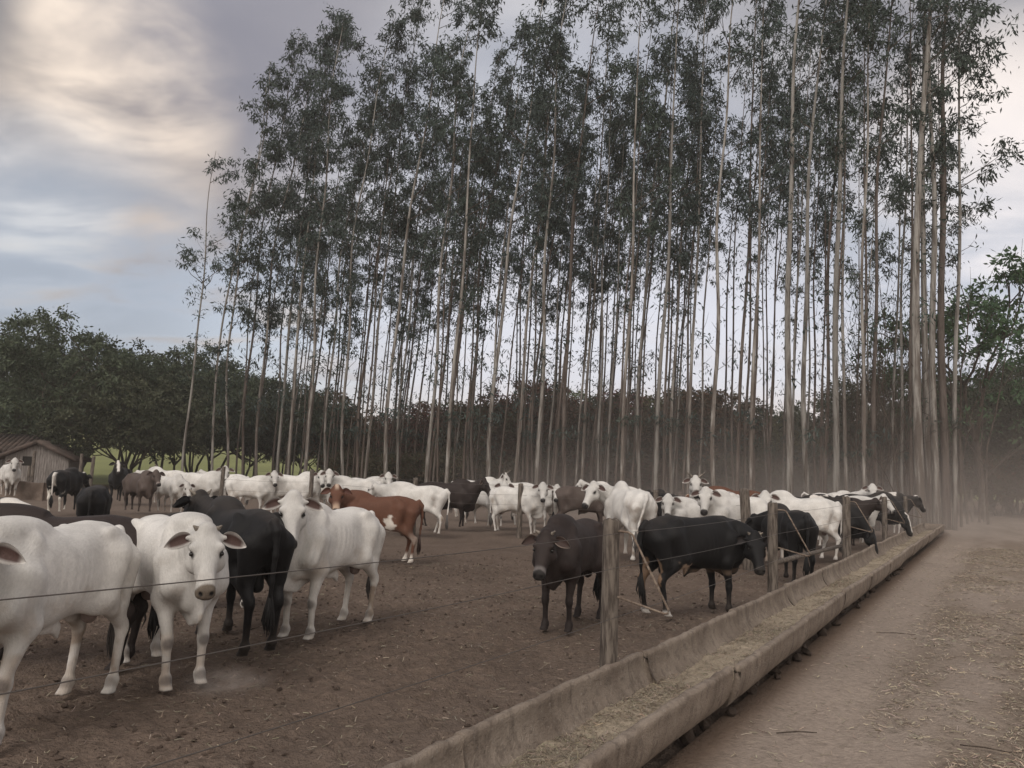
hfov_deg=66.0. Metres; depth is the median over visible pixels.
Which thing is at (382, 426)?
understorey tree
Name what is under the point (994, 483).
broadleaf tree
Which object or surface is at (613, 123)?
eucalyptus tree
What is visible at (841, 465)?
understorey tree
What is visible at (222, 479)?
fence post
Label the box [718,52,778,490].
eucalyptus tree
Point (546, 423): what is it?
understorey tree
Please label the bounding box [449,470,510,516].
bull
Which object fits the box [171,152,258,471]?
eucalyptus tree
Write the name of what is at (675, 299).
eucalyptus tree
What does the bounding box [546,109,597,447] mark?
eucalyptus tree
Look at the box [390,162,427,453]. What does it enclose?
eucalyptus tree
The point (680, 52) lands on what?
eucalyptus tree
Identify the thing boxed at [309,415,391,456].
understorey tree
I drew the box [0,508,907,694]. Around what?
fence wire
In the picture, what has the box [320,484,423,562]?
bull
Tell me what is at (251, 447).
broadleaf tree
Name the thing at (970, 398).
broadleaf tree
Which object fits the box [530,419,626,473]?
understorey tree
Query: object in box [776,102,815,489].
eucalyptus tree
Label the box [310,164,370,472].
eucalyptus tree
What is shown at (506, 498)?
bull
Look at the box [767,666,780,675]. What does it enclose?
stone
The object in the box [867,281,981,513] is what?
bare sapling
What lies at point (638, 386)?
eucalyptus tree
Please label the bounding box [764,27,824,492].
eucalyptus tree
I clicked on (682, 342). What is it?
eucalyptus tree
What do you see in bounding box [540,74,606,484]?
eucalyptus tree
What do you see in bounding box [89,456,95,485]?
fence post
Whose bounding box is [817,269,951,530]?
bare sapling
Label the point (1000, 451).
broadleaf tree
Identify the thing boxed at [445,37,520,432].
eucalyptus tree
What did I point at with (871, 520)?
cow
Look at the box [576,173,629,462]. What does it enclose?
eucalyptus tree
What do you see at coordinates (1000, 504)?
broadleaf tree
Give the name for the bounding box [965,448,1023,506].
broadleaf tree
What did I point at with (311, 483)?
fence post
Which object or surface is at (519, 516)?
fence post
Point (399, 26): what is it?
eucalyptus tree
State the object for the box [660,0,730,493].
eucalyptus tree
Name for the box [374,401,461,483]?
understorey tree
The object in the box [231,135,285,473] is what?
eucalyptus tree
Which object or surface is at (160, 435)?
broadleaf tree
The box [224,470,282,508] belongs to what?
bull
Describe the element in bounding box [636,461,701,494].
scrub bush
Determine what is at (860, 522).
bull
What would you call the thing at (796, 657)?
stone
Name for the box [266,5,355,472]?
eucalyptus tree
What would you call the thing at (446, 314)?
eucalyptus tree
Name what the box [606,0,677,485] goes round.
eucalyptus tree
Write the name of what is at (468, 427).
eucalyptus tree
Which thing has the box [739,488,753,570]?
fence post
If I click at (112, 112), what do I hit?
sky
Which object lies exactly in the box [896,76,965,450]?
eucalyptus tree
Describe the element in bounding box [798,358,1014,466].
broadleaf tree
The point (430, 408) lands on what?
understorey tree
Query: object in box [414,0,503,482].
eucalyptus tree
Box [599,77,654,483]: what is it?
eucalyptus tree
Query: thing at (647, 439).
understorey tree
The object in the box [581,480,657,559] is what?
bull
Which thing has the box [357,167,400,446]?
eucalyptus tree
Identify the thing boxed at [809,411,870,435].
understorey tree
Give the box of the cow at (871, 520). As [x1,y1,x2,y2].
[817,493,895,542]
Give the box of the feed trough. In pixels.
[382,523,944,767]
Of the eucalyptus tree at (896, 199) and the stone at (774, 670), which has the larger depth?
the eucalyptus tree at (896, 199)
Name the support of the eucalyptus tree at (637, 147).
on the ground
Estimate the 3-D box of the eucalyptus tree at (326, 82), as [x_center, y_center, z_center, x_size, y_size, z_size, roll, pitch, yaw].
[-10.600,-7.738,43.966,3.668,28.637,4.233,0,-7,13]
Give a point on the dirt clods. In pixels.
(250, 763)
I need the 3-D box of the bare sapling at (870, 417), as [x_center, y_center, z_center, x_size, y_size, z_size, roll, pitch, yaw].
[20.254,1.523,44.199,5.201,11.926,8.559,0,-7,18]
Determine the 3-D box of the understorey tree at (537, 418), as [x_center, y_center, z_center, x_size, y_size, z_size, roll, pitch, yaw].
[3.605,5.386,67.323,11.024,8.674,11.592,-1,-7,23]
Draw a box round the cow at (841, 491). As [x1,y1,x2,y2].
[801,490,864,496]
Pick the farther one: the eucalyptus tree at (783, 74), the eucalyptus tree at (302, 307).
the eucalyptus tree at (302, 307)
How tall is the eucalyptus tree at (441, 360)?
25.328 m
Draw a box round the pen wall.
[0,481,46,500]
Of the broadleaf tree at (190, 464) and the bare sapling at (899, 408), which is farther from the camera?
the broadleaf tree at (190, 464)
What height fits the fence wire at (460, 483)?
0.216 m
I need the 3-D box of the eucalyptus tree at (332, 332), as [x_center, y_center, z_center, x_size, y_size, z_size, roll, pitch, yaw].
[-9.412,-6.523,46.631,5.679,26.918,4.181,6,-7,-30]
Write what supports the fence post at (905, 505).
on the ground
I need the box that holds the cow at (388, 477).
[353,472,397,483]
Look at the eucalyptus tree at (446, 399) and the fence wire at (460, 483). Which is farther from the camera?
the eucalyptus tree at (446, 399)
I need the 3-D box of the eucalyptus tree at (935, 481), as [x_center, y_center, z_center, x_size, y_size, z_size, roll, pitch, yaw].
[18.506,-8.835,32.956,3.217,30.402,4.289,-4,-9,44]
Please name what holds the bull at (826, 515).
on the ground
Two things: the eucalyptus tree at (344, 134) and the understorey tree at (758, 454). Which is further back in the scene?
the understorey tree at (758, 454)
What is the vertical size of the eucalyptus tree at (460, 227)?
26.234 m
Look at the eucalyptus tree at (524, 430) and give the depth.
50.17 m
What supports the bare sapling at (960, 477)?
on the ground
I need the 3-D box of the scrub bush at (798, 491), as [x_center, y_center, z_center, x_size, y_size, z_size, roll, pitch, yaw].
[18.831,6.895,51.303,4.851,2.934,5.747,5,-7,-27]
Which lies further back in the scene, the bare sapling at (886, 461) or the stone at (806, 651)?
the bare sapling at (886, 461)
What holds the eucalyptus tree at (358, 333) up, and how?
on the ground
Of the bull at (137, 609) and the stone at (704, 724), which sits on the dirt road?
the stone at (704, 724)
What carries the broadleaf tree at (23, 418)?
on the ground
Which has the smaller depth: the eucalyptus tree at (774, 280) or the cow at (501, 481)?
the cow at (501, 481)
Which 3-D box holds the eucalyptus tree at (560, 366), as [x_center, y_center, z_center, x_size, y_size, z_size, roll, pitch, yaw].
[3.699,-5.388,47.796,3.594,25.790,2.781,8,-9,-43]
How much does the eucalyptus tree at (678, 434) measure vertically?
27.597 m
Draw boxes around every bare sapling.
[762,274,908,485]
[800,281,944,483]
[807,286,992,520]
[807,289,922,491]
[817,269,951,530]
[825,258,1002,491]
[829,270,881,491]
[829,338,908,489]
[847,246,968,524]
[849,263,936,494]
[863,292,906,489]
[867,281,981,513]
[878,265,989,522]
[880,291,984,491]
[884,221,1006,526]
[937,239,1023,524]
[947,284,1023,521]
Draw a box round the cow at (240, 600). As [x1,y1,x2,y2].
[166,512,308,607]
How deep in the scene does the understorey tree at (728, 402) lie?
60.74 m
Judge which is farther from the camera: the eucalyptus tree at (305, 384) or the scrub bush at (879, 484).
the eucalyptus tree at (305, 384)
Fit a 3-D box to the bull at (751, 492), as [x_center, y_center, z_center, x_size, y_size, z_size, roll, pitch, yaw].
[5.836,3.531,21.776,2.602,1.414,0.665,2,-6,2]
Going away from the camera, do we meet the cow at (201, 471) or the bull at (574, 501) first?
the bull at (574, 501)
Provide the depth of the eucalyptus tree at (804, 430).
32.36 m
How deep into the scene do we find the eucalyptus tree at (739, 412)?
38.23 m
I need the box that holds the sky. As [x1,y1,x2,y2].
[0,0,1023,422]
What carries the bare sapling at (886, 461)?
on the ground
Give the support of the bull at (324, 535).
on the ground
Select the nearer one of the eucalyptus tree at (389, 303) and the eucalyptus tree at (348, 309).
the eucalyptus tree at (389, 303)
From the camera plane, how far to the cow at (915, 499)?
26.22 m
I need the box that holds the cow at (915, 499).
[888,492,925,532]
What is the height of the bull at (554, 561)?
1.245 m
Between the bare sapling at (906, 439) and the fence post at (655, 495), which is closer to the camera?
the fence post at (655, 495)
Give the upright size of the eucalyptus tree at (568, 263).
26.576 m
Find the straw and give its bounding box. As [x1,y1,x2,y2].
[714,544,1023,767]
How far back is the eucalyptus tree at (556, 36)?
37.83 m
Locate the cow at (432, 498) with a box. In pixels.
[366,481,449,533]
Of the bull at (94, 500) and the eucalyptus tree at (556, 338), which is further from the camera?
the eucalyptus tree at (556, 338)
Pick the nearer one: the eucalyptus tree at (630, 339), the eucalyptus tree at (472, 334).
the eucalyptus tree at (472, 334)
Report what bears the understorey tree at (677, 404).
on the ground
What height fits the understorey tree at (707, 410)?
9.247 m
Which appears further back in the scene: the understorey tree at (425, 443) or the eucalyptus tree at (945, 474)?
the understorey tree at (425, 443)
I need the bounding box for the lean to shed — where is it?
[0,433,46,467]
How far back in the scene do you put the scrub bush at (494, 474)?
50.51 m
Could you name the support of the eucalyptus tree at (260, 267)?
on the ground
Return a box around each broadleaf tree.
[0,303,188,466]
[0,308,102,430]
[0,345,95,438]
[0,384,50,435]
[28,337,241,472]
[28,360,232,470]
[83,349,269,469]
[168,338,301,471]
[175,373,323,476]
[184,361,266,472]
[223,374,355,473]
[259,405,368,474]
[275,388,383,474]
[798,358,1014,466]
[850,245,1023,519]
[868,389,1022,510]
[936,360,1023,514]
[939,456,995,512]
[946,361,1023,461]
[950,451,1023,515]
[965,384,1021,511]
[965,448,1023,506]
[969,495,1019,512]
[974,393,1018,511]
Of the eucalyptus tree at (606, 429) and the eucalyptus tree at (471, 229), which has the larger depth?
the eucalyptus tree at (471, 229)
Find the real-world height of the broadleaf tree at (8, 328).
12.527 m
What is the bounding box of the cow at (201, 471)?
[197,469,248,506]
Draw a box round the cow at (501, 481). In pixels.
[493,479,533,518]
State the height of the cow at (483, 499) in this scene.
1.342 m
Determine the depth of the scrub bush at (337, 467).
52.25 m
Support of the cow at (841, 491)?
on the ground
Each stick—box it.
[776,731,816,733]
[876,632,915,634]
[960,744,1011,752]
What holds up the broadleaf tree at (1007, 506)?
on the ground
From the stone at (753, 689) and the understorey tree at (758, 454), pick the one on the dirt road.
the stone at (753, 689)
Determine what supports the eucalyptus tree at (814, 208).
on the ground
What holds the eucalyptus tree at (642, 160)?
on the ground
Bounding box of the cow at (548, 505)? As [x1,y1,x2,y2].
[511,484,562,525]
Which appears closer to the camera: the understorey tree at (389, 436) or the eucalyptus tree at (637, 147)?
the eucalyptus tree at (637, 147)
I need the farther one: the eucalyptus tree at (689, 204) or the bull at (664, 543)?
the eucalyptus tree at (689, 204)
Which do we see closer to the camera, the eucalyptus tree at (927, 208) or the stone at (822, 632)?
the stone at (822, 632)
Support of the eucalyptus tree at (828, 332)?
on the ground
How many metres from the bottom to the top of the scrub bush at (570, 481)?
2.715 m
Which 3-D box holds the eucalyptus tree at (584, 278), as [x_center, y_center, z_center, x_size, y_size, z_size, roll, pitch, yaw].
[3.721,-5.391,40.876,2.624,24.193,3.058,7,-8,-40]
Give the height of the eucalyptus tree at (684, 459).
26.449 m
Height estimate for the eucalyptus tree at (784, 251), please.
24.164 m
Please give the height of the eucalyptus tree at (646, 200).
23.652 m
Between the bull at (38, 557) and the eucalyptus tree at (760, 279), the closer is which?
the bull at (38, 557)
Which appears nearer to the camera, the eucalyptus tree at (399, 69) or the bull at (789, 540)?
the bull at (789, 540)
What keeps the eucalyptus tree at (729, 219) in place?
on the ground
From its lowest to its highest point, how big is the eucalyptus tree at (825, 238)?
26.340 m
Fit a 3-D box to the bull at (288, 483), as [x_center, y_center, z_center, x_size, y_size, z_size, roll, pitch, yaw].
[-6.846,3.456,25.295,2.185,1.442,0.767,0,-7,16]
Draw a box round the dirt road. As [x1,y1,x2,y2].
[661,508,1023,767]
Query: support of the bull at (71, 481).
on the ground
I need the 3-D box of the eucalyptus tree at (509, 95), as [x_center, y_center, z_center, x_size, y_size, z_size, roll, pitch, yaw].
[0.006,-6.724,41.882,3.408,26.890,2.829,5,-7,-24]
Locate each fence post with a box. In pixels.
[26,466,30,481]
[30,450,36,481]
[79,454,83,489]
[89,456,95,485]
[219,466,225,495]
[308,469,313,497]
[413,478,417,534]
[516,483,522,538]
[599,518,669,667]
[653,490,658,516]
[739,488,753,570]
[767,502,810,592]
[842,496,872,558]
[882,497,904,540]
[903,496,921,530]
[970,490,973,521]
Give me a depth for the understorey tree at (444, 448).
60.08 m
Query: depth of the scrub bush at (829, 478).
49.29 m
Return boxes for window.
[22,456,31,465]
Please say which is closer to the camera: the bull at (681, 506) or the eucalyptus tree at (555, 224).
the bull at (681, 506)
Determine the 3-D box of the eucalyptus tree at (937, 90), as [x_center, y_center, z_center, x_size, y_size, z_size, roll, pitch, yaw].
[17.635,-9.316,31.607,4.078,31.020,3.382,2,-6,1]
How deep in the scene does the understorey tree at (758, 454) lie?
56.87 m
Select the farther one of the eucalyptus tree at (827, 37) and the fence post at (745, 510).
the eucalyptus tree at (827, 37)
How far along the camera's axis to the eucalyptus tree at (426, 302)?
52.89 m
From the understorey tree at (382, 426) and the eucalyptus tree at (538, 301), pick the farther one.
the understorey tree at (382, 426)
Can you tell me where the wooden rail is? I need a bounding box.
[778,544,842,563]
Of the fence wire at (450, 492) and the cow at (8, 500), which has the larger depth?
the fence wire at (450, 492)
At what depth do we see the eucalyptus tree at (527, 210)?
45.39 m
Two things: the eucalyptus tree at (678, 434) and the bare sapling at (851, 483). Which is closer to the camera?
the bare sapling at (851, 483)
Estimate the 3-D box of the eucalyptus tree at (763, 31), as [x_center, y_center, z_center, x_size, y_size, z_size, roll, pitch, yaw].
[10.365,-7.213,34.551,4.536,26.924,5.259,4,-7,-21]
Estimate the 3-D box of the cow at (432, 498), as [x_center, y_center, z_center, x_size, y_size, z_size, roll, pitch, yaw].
[-2.781,3.172,20.427,2.399,1.283,0.650,1,-6,8]
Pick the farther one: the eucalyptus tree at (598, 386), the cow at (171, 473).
the eucalyptus tree at (598, 386)
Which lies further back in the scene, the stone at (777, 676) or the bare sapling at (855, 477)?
the bare sapling at (855, 477)
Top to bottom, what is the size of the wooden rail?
0.164 m
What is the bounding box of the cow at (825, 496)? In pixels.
[794,494,852,544]
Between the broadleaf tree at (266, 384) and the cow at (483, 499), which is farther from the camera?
the broadleaf tree at (266, 384)
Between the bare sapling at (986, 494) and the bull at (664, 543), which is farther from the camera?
the bare sapling at (986, 494)
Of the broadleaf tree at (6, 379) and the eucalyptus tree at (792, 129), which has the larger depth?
the broadleaf tree at (6, 379)
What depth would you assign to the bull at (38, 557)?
5.14 m
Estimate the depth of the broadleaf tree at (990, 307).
44.38 m
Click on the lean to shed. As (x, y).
(9, 441)
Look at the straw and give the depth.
8.20 m
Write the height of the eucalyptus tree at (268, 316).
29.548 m
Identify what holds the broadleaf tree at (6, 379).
on the ground
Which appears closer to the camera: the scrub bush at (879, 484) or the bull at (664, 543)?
the bull at (664, 543)
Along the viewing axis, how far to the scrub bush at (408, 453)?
53.11 m
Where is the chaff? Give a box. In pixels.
[0,562,790,767]
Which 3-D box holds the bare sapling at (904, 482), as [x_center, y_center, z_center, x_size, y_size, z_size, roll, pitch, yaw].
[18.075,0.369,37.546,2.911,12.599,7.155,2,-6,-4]
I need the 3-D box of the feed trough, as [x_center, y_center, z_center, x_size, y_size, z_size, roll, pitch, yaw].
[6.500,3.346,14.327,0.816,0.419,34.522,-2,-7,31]
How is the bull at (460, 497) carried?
on the ground
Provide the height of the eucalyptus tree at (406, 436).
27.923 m
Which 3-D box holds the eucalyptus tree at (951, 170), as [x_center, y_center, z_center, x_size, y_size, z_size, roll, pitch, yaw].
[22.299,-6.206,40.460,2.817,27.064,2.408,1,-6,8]
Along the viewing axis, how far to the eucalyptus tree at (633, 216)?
37.23 m
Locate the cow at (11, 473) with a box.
[0,457,23,495]
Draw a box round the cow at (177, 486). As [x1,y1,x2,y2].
[156,473,195,511]
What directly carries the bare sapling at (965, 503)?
on the ground
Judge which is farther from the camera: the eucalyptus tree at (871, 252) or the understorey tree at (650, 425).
the understorey tree at (650, 425)
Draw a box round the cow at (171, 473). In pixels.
[134,466,186,501]
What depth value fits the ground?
7.12 m
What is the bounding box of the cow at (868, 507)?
[850,497,890,545]
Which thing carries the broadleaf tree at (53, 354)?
on the ground
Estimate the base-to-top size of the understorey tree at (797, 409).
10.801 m
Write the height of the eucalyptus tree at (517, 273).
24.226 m
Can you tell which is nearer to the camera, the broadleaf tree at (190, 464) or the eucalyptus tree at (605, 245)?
the eucalyptus tree at (605, 245)
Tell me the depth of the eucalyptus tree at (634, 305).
47.44 m
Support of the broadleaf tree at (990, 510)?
on the ground
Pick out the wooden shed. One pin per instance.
(50, 458)
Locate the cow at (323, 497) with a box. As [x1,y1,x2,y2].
[318,469,335,503]
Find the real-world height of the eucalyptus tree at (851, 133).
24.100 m
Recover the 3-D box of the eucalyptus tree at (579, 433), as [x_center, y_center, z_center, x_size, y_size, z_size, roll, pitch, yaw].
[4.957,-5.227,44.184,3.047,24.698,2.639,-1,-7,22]
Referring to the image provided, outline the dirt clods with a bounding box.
[0,551,818,767]
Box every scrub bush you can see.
[319,445,401,477]
[348,452,417,481]
[365,452,423,482]
[367,450,470,483]
[411,446,493,482]
[445,449,499,478]
[483,456,543,482]
[494,455,573,481]
[517,463,589,486]
[550,447,635,485]
[573,451,681,490]
[610,458,681,493]
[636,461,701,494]
[691,458,761,489]
[693,451,785,491]
[755,456,829,495]
[758,469,842,496]
[794,466,867,493]
[827,469,896,491]
[858,457,940,490]
[879,459,973,501]
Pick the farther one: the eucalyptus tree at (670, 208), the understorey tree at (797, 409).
the understorey tree at (797, 409)
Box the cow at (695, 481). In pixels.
[682,471,739,501]
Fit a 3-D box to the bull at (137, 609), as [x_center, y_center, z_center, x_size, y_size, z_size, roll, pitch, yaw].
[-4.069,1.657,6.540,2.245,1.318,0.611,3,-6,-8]
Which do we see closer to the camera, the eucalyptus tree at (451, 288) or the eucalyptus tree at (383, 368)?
the eucalyptus tree at (451, 288)
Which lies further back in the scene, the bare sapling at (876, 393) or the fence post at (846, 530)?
the bare sapling at (876, 393)
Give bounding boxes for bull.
[0,503,159,669]
[0,515,140,744]
[46,467,91,510]
[76,485,112,515]
[122,469,165,511]
[122,512,246,691]
[172,489,295,656]
[176,465,234,509]
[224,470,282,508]
[262,489,385,639]
[270,470,325,512]
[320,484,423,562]
[418,477,490,526]
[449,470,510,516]
[489,482,553,533]
[521,514,602,631]
[551,486,603,522]
[576,479,636,489]
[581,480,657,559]
[636,515,766,616]
[647,489,676,516]
[655,493,699,517]
[685,486,760,497]
[690,486,767,561]
[745,503,818,581]
[751,490,841,559]
[832,499,877,556]
[835,492,912,536]
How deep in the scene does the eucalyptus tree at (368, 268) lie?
49.72 m
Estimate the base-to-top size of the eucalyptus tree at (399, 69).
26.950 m
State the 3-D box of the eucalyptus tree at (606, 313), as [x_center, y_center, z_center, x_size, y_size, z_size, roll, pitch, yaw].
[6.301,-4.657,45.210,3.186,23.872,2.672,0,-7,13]
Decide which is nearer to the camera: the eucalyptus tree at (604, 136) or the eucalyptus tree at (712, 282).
the eucalyptus tree at (712, 282)
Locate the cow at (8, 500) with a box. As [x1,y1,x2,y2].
[0,497,29,504]
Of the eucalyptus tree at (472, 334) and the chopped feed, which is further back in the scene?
the eucalyptus tree at (472, 334)
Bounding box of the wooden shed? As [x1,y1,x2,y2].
[0,440,91,482]
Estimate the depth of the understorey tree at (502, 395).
65.92 m
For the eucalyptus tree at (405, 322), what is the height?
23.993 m
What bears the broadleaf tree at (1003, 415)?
on the ground
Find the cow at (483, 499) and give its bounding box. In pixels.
[464,481,514,525]
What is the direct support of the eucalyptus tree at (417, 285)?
on the ground
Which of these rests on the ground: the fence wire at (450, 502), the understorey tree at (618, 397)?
the understorey tree at (618, 397)
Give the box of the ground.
[0,429,1023,767]
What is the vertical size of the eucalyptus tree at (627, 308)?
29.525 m
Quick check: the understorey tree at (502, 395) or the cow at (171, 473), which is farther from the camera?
the understorey tree at (502, 395)
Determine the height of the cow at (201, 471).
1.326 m
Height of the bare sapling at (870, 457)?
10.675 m
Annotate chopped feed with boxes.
[497,530,932,767]
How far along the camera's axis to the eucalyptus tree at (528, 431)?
45.51 m
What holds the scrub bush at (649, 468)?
on the ground
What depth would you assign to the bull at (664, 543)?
9.81 m
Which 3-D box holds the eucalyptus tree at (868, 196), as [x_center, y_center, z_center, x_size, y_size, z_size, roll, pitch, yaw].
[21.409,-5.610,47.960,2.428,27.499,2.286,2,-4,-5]
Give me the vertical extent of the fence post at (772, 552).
1.741 m
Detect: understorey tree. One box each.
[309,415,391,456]
[312,437,388,477]
[360,415,425,451]
[362,417,395,439]
[372,417,445,464]
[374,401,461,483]
[406,399,478,424]
[419,402,547,456]
[425,426,493,457]
[431,400,542,461]
[459,376,582,426]
[465,423,535,467]
[473,382,614,456]
[497,402,578,430]
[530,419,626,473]
[540,398,662,471]
[556,386,631,411]
[577,388,653,429]
[581,415,706,461]
[591,389,684,427]
[620,383,773,476]
[630,399,726,495]
[640,387,736,461]
[667,388,774,489]
[691,404,832,469]
[723,412,819,471]
[776,389,886,430]
[794,434,850,495]
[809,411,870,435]
[817,429,905,472]
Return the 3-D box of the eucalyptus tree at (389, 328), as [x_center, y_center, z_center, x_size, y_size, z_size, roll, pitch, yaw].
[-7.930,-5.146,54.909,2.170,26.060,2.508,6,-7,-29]
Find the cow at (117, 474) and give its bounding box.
[108,460,130,500]
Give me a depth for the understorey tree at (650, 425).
58.53 m
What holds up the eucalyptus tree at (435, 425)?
on the ground
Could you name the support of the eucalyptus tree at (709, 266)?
on the ground
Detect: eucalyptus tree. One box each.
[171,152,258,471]
[196,77,301,470]
[210,61,303,493]
[223,29,318,474]
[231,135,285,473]
[236,16,345,475]
[253,135,315,475]
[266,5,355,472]
[270,141,316,472]
[275,4,359,474]
[281,185,330,474]
[283,172,328,474]
[287,192,332,441]
[291,8,367,471]
[292,184,330,475]
[294,210,339,466]
[299,157,347,473]
[301,176,347,471]
[305,121,364,455]
[309,61,406,470]
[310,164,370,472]
[321,1,420,475]
[321,92,385,468]
[326,157,378,468]
[331,132,377,475]
[344,118,415,475]
[349,69,424,477]
[352,73,402,477]
[356,43,421,478]
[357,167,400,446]
[361,0,436,478]
[372,180,413,461]
[376,0,478,473]
[376,133,420,456]
[380,34,472,480]
[381,138,438,454]
[387,161,435,452]
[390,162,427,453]
[391,193,432,450]
[394,122,458,480]
[394,181,436,449]
[395,123,457,441]
[403,138,460,452]
[411,145,458,482]
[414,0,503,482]
[416,140,462,453]
[425,127,511,481]
[432,56,487,481]
[432,78,484,481]
[434,161,471,439]
[437,4,545,480]
[438,0,520,482]
[439,175,475,450]
[444,128,494,439]
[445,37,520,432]
[447,138,480,448]
[448,85,491,480]
[450,156,509,455]
[456,68,520,478]
[460,88,529,479]
[468,142,525,480]
[478,22,546,448]
[481,0,580,507]
[481,158,535,454]
[483,133,529,476]
[486,202,525,436]
[494,116,555,478]
[508,103,562,482]
[508,138,537,459]
[509,0,591,482]
[515,0,607,484]
[516,113,559,482]
[521,79,599,482]
[526,43,584,483]
[526,107,593,457]
[529,87,576,483]
[536,172,565,457]
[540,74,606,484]
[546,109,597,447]
[550,56,615,485]
[550,100,600,485]
[552,0,652,485]
[553,101,591,455]
[562,120,593,440]
[569,141,613,485]
[573,78,626,485]
[574,128,616,446]
[575,0,640,480]
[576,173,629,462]
[585,93,641,482]
[588,34,659,481]
[591,114,646,481]
[596,106,651,480]
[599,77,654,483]
[603,76,649,480]
[603,83,644,454]
[604,0,688,480]
[605,95,653,481]
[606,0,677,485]
[615,61,673,465]
[619,86,677,480]
[621,165,665,454]
[624,143,666,486]
[625,52,690,486]
[626,0,715,489]
[629,153,676,475]
[634,75,685,487]
[639,0,731,489]
[644,120,696,491]
[646,19,708,490]
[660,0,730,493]
[660,78,721,493]
[664,138,702,492]
[667,140,719,488]
[670,61,714,494]
[671,4,741,496]
[672,0,747,494]
[672,103,723,481]
[681,99,719,466]
[687,53,751,478]
[696,0,815,485]
[709,117,773,487]
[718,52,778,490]
[723,0,801,490]
[729,0,814,489]
[740,0,813,487]
[744,139,794,488]
[747,0,811,490]
[751,101,795,490]
[753,71,803,486]
[762,0,863,494]
[763,120,823,489]
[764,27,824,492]
[770,0,908,495]
[771,24,836,465]
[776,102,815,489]
[781,12,829,495]
[797,0,908,493]
[799,81,858,456]
[800,8,893,490]
[801,137,853,492]
[805,6,859,492]
[806,64,865,492]
[812,0,908,492]
[815,0,886,466]
[826,0,937,490]
[834,1,914,470]
[845,80,885,490]
[851,0,967,530]
[858,124,910,491]
[870,36,937,491]
[875,2,964,527]
[881,1,961,526]
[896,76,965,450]
[900,0,1023,524]
[909,0,979,522]
[909,0,1023,529]
[911,0,997,523]
[920,11,979,517]
[922,0,1023,530]
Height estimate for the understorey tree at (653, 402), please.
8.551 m
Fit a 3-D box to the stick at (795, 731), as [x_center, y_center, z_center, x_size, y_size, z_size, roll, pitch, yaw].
[1.980,2.423,5.489,0.300,0.014,0.019,3,-6,-8]
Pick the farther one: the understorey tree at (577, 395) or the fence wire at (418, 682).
the understorey tree at (577, 395)
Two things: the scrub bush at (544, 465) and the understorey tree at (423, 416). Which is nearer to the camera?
the scrub bush at (544, 465)
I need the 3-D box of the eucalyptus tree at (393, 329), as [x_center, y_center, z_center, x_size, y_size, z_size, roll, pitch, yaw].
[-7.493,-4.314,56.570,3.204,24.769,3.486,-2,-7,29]
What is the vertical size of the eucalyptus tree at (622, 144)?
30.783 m
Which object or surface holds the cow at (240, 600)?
on the ground
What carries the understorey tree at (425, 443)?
on the ground
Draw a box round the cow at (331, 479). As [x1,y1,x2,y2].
[320,469,381,503]
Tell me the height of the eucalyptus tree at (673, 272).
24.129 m
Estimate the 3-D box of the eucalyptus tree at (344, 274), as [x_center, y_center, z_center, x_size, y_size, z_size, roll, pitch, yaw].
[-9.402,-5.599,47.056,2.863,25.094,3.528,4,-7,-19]
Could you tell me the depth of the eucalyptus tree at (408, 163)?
42.63 m
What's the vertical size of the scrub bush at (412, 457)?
3.252 m
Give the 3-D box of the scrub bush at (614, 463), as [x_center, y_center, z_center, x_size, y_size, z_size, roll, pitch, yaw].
[7.729,6.207,51.997,7.327,3.741,6.184,0,-7,13]
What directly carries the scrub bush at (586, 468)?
on the ground
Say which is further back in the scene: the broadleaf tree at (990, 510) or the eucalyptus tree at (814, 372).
the broadleaf tree at (990, 510)
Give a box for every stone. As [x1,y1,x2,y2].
[679,729,694,746]
[698,719,709,731]
[725,708,736,716]
[746,685,757,694]
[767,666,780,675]
[774,673,780,679]
[792,653,801,661]
[801,648,811,655]
[817,627,826,636]
[831,619,841,625]
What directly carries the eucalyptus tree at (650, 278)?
on the ground
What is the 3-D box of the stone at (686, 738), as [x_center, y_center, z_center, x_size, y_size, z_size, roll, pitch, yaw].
[1.152,2.343,5.221,0.094,0.149,0.096,4,-7,-19]
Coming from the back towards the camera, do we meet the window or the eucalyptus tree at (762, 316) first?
the eucalyptus tree at (762, 316)
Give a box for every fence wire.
[0,500,906,600]
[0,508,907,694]
[146,521,901,767]
[221,489,602,510]
[229,479,746,505]
[231,469,732,493]
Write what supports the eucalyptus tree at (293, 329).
on the ground
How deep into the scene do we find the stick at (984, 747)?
5.29 m
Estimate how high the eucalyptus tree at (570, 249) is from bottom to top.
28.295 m
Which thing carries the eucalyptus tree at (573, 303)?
on the ground
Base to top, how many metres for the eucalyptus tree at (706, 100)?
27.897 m
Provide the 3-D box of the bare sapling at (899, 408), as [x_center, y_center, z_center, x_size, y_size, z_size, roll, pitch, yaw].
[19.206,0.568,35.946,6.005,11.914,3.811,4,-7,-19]
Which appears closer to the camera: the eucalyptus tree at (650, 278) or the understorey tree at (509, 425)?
the eucalyptus tree at (650, 278)
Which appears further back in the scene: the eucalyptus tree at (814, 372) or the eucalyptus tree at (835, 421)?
the eucalyptus tree at (814, 372)
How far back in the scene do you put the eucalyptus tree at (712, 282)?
48.18 m
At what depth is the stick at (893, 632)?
9.30 m
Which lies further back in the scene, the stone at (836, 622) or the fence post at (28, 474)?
the fence post at (28, 474)
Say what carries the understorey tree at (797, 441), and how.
on the ground
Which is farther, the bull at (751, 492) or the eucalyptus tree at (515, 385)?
the eucalyptus tree at (515, 385)
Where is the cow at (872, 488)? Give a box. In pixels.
[826,483,883,496]
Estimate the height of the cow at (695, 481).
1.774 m
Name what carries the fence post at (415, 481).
on the ground
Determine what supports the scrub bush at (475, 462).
on the ground
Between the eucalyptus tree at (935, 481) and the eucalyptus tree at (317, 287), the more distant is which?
the eucalyptus tree at (317, 287)
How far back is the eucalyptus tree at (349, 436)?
48.73 m

